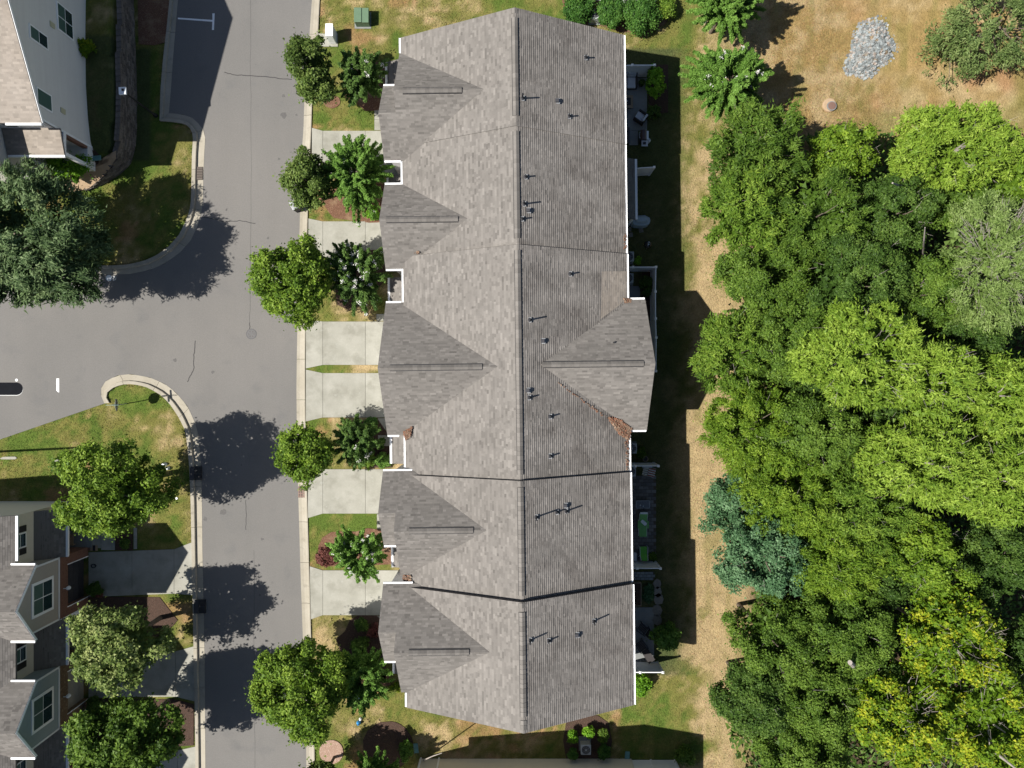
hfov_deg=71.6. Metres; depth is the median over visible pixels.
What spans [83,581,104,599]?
shrub
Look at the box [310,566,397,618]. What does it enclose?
driveway
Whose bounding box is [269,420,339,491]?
street tree
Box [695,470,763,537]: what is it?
blue green tree
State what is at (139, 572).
driveway
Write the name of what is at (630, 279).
air conditioner
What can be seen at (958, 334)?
leafy tree
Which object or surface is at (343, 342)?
driveway
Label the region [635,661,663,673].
privacy fence
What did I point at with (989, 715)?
yellowing tree
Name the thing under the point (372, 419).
shrub
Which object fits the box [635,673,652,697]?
shrub
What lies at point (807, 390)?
leafy tree
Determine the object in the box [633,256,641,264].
shrub
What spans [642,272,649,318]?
mulch bed
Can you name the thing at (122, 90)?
street lamp
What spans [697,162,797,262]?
feathery tree
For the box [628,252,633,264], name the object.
air conditioner
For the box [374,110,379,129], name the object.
walkway
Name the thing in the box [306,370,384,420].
driveway
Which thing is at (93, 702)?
shrub
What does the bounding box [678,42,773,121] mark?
crape myrtle
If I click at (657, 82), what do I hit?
shrub
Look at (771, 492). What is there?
leafy tree
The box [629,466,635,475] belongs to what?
air conditioner
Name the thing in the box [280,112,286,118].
road stain
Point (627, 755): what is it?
splash block
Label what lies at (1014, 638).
leafy tree
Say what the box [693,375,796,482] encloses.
leafy tree
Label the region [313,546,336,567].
shrub
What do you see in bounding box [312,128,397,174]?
driveway
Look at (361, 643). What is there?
shrub
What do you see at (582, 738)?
concrete pad
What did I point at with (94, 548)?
doormat
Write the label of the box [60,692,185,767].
round tree
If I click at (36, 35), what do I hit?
window
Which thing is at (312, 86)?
street tree
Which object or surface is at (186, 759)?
driveway
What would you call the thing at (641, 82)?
shrub
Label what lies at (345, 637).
mulch bed
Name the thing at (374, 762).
crape myrtle
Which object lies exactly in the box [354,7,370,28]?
utility box
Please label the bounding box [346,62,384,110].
mulch bed
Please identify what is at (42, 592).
window
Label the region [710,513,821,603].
blue green tree
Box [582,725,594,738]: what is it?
shrub
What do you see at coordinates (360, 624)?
shrub
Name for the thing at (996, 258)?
twiggy tree
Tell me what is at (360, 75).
crape myrtle
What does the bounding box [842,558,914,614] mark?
leafy tree
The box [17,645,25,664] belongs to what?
window
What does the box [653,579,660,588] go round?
stepping stone
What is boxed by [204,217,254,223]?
road crack
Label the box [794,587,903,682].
leafy tree
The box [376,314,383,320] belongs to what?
walkway
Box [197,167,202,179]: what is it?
storm drain
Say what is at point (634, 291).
patio
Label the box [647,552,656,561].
shrub
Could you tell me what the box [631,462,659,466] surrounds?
privacy fence
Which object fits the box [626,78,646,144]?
patio
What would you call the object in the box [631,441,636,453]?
air conditioner
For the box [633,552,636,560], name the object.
storage box
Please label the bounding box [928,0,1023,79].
field bush
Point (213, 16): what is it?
parking line
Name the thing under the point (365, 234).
driveway
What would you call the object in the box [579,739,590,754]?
air conditioner
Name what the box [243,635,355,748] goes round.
street tree
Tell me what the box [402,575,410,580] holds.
leaf litter
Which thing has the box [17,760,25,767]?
window
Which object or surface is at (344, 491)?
driveway
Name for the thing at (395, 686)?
shrub
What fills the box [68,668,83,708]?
garage door
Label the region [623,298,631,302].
leaf litter
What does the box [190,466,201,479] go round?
curb inlet
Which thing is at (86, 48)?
shrub
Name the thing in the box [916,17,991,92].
field bush
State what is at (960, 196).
leafy tree
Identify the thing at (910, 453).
pine tree
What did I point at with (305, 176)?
street tree
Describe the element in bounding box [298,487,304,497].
storm drain
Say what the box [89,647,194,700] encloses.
driveway
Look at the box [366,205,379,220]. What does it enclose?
shrub
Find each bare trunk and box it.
[848,660,856,667]
[921,227,925,259]
[988,746,1015,767]
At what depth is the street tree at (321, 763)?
49.29 m
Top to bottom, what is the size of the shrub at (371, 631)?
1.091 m
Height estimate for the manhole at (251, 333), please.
0.021 m
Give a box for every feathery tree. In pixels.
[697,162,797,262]
[700,87,815,193]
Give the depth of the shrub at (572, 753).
52.16 m
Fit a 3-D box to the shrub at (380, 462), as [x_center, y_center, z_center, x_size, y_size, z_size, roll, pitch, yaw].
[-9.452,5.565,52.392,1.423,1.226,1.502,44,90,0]
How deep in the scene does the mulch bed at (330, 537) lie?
52.93 m
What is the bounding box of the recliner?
[635,638,654,663]
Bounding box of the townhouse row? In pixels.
[378,7,654,733]
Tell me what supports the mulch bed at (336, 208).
on the ground at (908, 20)
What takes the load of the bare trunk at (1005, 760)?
on the ground at (908, 20)
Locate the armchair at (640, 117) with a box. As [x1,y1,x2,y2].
[633,109,648,125]
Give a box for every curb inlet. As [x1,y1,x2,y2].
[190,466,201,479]
[194,599,205,613]
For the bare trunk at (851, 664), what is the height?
11.299 m
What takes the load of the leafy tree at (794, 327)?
on the ground at (908, 20)
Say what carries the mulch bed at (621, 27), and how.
on the ground at (908, 20)
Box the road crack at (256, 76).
[224,72,291,79]
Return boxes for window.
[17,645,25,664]
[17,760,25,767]
[19,532,25,548]
[29,23,48,50]
[31,575,53,619]
[31,686,53,734]
[36,86,52,112]
[56,0,73,40]
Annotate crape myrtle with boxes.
[321,134,395,226]
[324,239,393,316]
[324,524,387,583]
[332,413,383,470]
[333,642,394,717]
[337,46,389,106]
[356,746,402,767]
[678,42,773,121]
[685,0,766,45]
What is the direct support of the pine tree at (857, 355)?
on the ground at (908, 20)
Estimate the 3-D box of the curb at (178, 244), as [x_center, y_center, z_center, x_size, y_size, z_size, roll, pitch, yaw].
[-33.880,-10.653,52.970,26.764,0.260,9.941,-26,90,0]
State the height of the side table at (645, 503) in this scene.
0.490 m
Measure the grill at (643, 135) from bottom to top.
1.100 m
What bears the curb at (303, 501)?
on the ground at (908, 20)
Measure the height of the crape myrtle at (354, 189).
6.236 m
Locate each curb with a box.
[74,113,204,273]
[101,374,204,767]
[159,0,177,120]
[296,0,319,767]
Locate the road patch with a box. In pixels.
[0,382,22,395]
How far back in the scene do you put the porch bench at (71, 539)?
52.54 m
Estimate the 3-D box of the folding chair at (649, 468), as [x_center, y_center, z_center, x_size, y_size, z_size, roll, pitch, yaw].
[10.111,6.400,52.597,1.080,0.834,0.894,14,90,0]
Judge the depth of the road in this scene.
52.99 m
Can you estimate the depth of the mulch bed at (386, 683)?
52.93 m
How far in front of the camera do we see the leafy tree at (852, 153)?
45.48 m
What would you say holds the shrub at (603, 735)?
on the mulch bed at (578, 725)
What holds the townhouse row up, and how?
on the ground at (908, 20)
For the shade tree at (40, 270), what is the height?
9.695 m
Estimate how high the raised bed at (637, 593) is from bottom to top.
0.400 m
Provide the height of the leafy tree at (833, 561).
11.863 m
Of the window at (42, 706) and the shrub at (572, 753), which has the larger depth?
the shrub at (572, 753)
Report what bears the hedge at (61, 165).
on the ground at (908, 20)
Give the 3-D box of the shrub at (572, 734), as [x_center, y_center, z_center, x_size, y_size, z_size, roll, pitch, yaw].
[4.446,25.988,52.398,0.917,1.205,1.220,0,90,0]
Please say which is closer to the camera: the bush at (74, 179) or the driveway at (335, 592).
the bush at (74, 179)
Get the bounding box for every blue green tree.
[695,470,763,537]
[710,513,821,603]
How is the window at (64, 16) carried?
in the house
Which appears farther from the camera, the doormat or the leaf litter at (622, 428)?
the doormat
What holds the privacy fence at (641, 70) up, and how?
on the ground at (908, 20)
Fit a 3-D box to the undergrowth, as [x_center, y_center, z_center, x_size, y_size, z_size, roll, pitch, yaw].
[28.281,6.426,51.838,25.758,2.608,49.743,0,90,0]
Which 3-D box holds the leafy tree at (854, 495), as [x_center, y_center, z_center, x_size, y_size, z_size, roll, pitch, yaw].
[21.385,7.913,46.972,7.371,12.064,7.405,0,90,0]
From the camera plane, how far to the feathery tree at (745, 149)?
44.73 m
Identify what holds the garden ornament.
on the ground at (908, 20)
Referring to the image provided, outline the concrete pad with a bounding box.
[579,736,586,746]
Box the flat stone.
[0,457,16,458]
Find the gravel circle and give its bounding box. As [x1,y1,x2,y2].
[319,740,342,763]
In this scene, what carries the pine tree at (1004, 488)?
on the ground at (908, 20)
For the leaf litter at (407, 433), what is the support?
on the townhouse row
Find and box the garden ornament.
[356,717,361,725]
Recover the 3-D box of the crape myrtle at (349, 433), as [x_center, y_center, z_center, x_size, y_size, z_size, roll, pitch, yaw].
[-11.033,4.088,50.412,3.717,5.180,3.905,30,90,0]
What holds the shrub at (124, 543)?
on the planting bed at (117, 542)
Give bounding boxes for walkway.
[92,528,136,549]
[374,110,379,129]
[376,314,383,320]
[377,514,380,528]
[378,418,389,445]
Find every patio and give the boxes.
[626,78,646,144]
[629,286,639,297]
[632,476,655,560]
[633,572,654,579]
[635,607,653,660]
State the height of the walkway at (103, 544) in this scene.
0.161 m
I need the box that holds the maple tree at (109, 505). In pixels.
[45,434,185,542]
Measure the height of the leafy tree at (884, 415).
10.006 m
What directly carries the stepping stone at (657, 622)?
on the ground at (908, 20)
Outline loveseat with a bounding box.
[626,72,637,89]
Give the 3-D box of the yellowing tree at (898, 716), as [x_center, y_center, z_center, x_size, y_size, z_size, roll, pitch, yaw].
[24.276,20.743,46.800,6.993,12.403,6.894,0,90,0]
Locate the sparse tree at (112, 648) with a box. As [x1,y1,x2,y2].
[60,600,178,698]
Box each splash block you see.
[92,155,100,160]
[413,743,418,753]
[625,751,629,758]
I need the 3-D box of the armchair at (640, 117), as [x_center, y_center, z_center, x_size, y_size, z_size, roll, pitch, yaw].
[9.557,-19.755,52.580,0.810,0.840,0.800,35,90,0]
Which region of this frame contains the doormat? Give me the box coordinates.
[88,545,97,550]
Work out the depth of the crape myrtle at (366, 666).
48.86 m
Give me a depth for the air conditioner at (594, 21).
52.43 m
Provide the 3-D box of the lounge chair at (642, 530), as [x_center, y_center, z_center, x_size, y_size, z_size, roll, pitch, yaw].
[9.705,10.377,52.604,0.800,0.809,1.890,0,90,0]
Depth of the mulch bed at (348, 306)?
52.93 m
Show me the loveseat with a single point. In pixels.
(631, 80)
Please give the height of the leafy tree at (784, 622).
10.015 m
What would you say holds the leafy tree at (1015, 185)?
on the ground at (908, 20)
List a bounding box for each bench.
[69,534,75,545]
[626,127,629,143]
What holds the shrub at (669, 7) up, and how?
on the ground at (908, 20)
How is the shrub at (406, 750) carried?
on the mulch bed at (388, 736)
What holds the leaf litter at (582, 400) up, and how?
on the townhouse row
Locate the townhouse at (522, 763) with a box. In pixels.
[417,757,633,767]
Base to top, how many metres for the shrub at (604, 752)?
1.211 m
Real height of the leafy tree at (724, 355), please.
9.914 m
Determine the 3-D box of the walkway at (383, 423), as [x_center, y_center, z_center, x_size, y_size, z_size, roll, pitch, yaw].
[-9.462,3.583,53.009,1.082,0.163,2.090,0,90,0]
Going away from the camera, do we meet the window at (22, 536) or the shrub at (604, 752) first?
the window at (22, 536)
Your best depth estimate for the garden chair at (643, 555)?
52.60 m
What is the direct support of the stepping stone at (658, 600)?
on the ground at (908, 20)
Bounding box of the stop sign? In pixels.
[112,399,126,410]
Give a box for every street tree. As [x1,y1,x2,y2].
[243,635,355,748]
[244,229,337,331]
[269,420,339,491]
[272,144,335,214]
[277,27,339,110]
[298,755,335,767]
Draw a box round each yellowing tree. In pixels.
[840,656,961,767]
[882,579,1010,687]
[907,654,1023,767]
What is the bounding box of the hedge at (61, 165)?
[41,150,93,179]
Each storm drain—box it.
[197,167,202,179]
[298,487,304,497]
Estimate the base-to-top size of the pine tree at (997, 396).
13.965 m
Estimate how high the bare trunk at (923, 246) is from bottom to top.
8.548 m
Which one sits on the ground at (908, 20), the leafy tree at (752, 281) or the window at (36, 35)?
the leafy tree at (752, 281)
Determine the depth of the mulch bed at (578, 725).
52.93 m
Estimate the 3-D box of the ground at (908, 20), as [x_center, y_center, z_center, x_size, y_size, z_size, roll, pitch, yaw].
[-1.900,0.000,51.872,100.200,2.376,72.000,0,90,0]
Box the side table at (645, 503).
[636,500,649,507]
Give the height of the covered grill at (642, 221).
1.050 m
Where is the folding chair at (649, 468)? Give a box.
[642,466,655,477]
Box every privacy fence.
[626,64,655,76]
[629,266,656,371]
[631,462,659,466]
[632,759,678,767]
[633,561,661,569]
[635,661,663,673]
[637,166,654,175]
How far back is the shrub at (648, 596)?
52.67 m
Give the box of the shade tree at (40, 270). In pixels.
[0,153,118,313]
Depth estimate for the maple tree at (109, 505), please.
45.24 m
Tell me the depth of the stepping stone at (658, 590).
52.92 m
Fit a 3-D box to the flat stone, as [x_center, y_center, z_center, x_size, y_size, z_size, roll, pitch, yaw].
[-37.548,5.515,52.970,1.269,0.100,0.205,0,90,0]
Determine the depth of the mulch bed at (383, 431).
52.93 m
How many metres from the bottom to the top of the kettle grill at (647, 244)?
0.975 m
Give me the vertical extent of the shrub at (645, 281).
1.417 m
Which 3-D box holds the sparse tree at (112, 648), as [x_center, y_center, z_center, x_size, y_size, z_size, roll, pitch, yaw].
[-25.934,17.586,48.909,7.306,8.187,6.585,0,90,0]
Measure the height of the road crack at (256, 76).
0.001 m
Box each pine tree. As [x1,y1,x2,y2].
[777,293,932,418]
[847,409,998,514]
[863,335,988,427]
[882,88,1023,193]
[933,433,1023,530]
[948,349,1023,442]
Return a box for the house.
[0,0,94,178]
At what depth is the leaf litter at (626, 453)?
46.67 m
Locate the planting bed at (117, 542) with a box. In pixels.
[115,534,132,549]
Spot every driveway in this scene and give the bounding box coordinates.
[89,543,191,595]
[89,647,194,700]
[156,746,195,767]
[306,321,382,367]
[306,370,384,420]
[308,218,382,263]
[308,469,382,517]
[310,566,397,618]
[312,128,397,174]
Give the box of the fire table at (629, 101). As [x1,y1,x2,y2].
[626,95,632,108]
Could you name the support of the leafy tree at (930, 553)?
on the ground at (908, 20)
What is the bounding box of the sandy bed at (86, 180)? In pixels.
[51,151,115,190]
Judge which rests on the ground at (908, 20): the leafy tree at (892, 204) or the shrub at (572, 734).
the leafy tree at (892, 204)
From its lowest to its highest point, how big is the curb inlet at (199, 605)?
0.200 m
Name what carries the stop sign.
on the ground at (908, 20)
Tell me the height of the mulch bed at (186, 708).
0.170 m
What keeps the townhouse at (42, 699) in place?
on the ground at (908, 20)
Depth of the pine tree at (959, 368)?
39.84 m
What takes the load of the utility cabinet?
on the ground at (908, 20)
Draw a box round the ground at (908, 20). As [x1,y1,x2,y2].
[0,0,1023,767]
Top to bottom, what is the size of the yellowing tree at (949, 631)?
12.655 m
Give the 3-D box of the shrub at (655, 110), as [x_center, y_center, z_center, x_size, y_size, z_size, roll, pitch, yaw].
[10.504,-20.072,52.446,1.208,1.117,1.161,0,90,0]
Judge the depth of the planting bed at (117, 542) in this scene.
52.91 m
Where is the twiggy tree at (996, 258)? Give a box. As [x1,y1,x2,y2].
[923,184,1023,340]
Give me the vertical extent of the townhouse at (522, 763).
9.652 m
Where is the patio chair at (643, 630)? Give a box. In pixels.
[636,621,653,639]
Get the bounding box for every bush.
[71,174,78,182]
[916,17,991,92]
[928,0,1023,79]
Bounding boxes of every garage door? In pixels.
[68,559,83,602]
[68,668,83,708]
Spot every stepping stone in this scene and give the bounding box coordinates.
[652,604,661,615]
[652,615,661,625]
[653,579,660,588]
[654,587,661,596]
[654,593,663,603]
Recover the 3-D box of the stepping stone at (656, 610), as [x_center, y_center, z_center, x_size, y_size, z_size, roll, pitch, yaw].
[10.825,16.871,52.972,0.704,0.095,0.814,-27,90,0]
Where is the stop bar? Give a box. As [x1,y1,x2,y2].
[56,378,58,391]
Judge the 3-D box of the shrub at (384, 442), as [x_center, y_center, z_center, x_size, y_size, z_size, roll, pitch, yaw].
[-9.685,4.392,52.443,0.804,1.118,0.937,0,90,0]
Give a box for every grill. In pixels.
[630,215,649,228]
[638,130,648,145]
[643,241,651,248]
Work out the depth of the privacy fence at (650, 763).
52.31 m
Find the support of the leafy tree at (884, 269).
on the ground at (908, 20)
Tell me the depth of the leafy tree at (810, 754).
45.32 m
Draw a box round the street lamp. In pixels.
[118,87,157,117]
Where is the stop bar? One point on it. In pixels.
(57, 384)
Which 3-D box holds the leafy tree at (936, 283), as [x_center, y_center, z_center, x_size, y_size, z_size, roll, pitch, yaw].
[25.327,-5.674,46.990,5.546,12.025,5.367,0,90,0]
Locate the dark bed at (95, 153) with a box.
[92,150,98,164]
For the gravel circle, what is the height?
0.190 m
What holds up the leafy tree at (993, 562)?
on the ground at (908, 20)
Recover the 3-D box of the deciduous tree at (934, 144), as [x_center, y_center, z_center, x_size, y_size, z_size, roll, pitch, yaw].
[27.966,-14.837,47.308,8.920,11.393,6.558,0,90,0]
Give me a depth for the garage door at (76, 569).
52.11 m
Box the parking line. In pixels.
[178,13,214,29]
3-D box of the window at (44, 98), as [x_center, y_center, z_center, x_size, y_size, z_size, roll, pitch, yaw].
[-30.238,-18.378,45.920,0.058,1.505,1.171,-3,90,0]
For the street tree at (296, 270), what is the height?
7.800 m
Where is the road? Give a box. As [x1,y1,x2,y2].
[0,0,311,767]
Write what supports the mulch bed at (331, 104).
on the ground at (908, 20)
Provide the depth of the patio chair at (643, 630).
52.59 m
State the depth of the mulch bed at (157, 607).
52.93 m
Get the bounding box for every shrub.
[77,37,97,57]
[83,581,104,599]
[83,693,105,712]
[119,538,129,549]
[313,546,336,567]
[349,636,369,653]
[353,617,370,632]
[362,448,374,471]
[363,417,378,427]
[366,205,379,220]
[366,622,378,638]
[371,452,391,468]
[378,437,385,449]
[387,681,400,692]
[397,738,414,764]
[559,0,596,24]
[566,747,578,760]
[567,728,578,743]
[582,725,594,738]
[593,0,624,30]
[596,728,609,744]
[597,744,610,760]
[619,0,662,41]
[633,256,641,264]
[635,446,647,458]
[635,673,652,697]
[638,79,644,85]
[638,275,652,296]
[641,583,654,603]
[645,61,666,99]
[646,104,661,119]
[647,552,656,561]
[648,620,682,653]
[656,0,677,19]
[673,743,695,767]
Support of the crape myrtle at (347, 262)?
on the mulch bed at (348, 306)
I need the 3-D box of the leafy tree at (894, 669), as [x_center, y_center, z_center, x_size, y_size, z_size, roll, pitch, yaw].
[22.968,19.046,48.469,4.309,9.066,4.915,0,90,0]
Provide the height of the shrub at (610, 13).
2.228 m
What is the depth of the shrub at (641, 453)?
52.50 m
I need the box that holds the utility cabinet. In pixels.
[318,24,337,46]
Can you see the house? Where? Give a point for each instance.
(43, 107)
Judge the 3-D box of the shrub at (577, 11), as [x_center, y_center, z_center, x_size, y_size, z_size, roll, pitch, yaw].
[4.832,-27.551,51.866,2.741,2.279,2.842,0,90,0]
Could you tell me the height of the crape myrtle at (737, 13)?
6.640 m
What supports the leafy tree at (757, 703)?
on the ground at (908, 20)
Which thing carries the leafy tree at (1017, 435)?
on the ground at (908, 20)
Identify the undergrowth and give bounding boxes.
[722,129,1023,767]
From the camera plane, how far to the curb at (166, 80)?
52.98 m
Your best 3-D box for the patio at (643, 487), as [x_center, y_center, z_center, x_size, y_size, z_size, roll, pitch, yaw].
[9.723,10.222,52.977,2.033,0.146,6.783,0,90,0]
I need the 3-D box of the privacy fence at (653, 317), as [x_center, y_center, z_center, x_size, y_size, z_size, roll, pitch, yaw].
[9.314,-4.669,51.975,2.265,2.150,7.640,0,90,0]
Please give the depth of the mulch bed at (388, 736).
52.92 m
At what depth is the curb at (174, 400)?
52.98 m
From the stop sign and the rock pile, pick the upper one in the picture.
the rock pile
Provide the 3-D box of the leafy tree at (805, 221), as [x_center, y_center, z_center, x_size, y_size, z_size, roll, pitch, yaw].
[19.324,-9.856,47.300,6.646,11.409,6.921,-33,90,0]
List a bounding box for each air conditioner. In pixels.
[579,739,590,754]
[588,9,599,24]
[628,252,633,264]
[629,273,632,285]
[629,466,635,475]
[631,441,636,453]
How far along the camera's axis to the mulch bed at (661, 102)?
52.93 m
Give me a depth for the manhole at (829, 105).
52.84 m
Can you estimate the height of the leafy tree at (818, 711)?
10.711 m
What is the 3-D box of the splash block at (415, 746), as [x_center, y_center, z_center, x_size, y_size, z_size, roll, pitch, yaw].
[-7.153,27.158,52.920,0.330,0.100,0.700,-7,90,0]
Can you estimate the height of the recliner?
0.865 m
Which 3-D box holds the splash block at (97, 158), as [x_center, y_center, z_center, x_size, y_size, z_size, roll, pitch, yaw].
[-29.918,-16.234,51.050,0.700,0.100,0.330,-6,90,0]
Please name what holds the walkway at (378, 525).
on the ground at (908, 20)
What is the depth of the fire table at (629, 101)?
52.50 m
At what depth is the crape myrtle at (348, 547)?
48.86 m
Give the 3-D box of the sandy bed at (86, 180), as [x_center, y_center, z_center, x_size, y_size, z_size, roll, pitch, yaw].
[-31.550,-15.307,51.958,6.697,1.835,1.636,-12,90,0]
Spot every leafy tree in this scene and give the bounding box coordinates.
[686,308,779,402]
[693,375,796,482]
[705,658,799,743]
[706,239,816,330]
[717,592,822,685]
[726,446,854,548]
[745,292,832,389]
[746,726,855,767]
[758,161,878,263]
[759,389,867,481]
[773,645,869,753]
[782,380,864,425]
[782,515,890,609]
[793,228,921,324]
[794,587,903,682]
[798,456,922,566]
[803,118,883,194]
[834,649,908,708]
[839,167,949,257]
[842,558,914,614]
[853,400,922,446]
[877,508,987,602]
[880,250,968,334]
[924,314,1011,364]
[928,179,1003,243]
[946,519,1023,614]
[966,613,1023,678]
[984,156,1023,219]
[991,423,1023,452]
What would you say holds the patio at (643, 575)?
on the ground at (908, 20)
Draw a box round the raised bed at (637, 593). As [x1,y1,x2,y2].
[632,581,640,605]
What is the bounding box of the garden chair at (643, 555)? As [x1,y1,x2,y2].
[639,546,647,560]
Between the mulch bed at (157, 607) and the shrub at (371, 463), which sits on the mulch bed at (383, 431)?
the shrub at (371, 463)
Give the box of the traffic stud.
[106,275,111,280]
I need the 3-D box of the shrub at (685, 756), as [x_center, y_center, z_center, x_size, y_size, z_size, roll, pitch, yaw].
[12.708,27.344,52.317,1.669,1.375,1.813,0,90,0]
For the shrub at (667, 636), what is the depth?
51.13 m
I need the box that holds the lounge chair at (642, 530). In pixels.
[638,512,648,536]
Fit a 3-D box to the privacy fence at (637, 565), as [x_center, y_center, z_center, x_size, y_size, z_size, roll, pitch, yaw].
[9.611,13.253,51.975,2.283,2.150,0.170,0,90,0]
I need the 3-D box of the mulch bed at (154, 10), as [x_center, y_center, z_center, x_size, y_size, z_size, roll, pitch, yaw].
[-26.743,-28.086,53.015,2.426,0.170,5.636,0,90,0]
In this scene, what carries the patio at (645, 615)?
on the ground at (908, 20)
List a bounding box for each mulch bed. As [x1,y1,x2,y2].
[88,596,177,639]
[96,699,193,746]
[138,0,168,44]
[318,528,390,565]
[320,184,383,222]
[323,97,339,107]
[335,250,384,310]
[336,615,385,677]
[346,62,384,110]
[356,419,391,467]
[363,721,412,767]
[380,675,390,685]
[562,0,675,32]
[563,715,611,757]
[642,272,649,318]
[649,65,667,113]
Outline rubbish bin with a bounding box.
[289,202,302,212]
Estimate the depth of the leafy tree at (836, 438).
42.56 m
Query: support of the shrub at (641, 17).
on the ground at (908, 20)
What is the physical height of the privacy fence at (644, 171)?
2.150 m
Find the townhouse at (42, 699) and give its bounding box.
[0,501,91,767]
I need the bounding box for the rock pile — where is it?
[842,15,898,80]
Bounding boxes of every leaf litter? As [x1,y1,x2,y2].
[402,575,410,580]
[403,426,411,439]
[558,382,602,415]
[608,416,631,440]
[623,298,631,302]
[624,440,628,469]
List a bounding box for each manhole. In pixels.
[246,329,256,338]
[822,98,836,111]

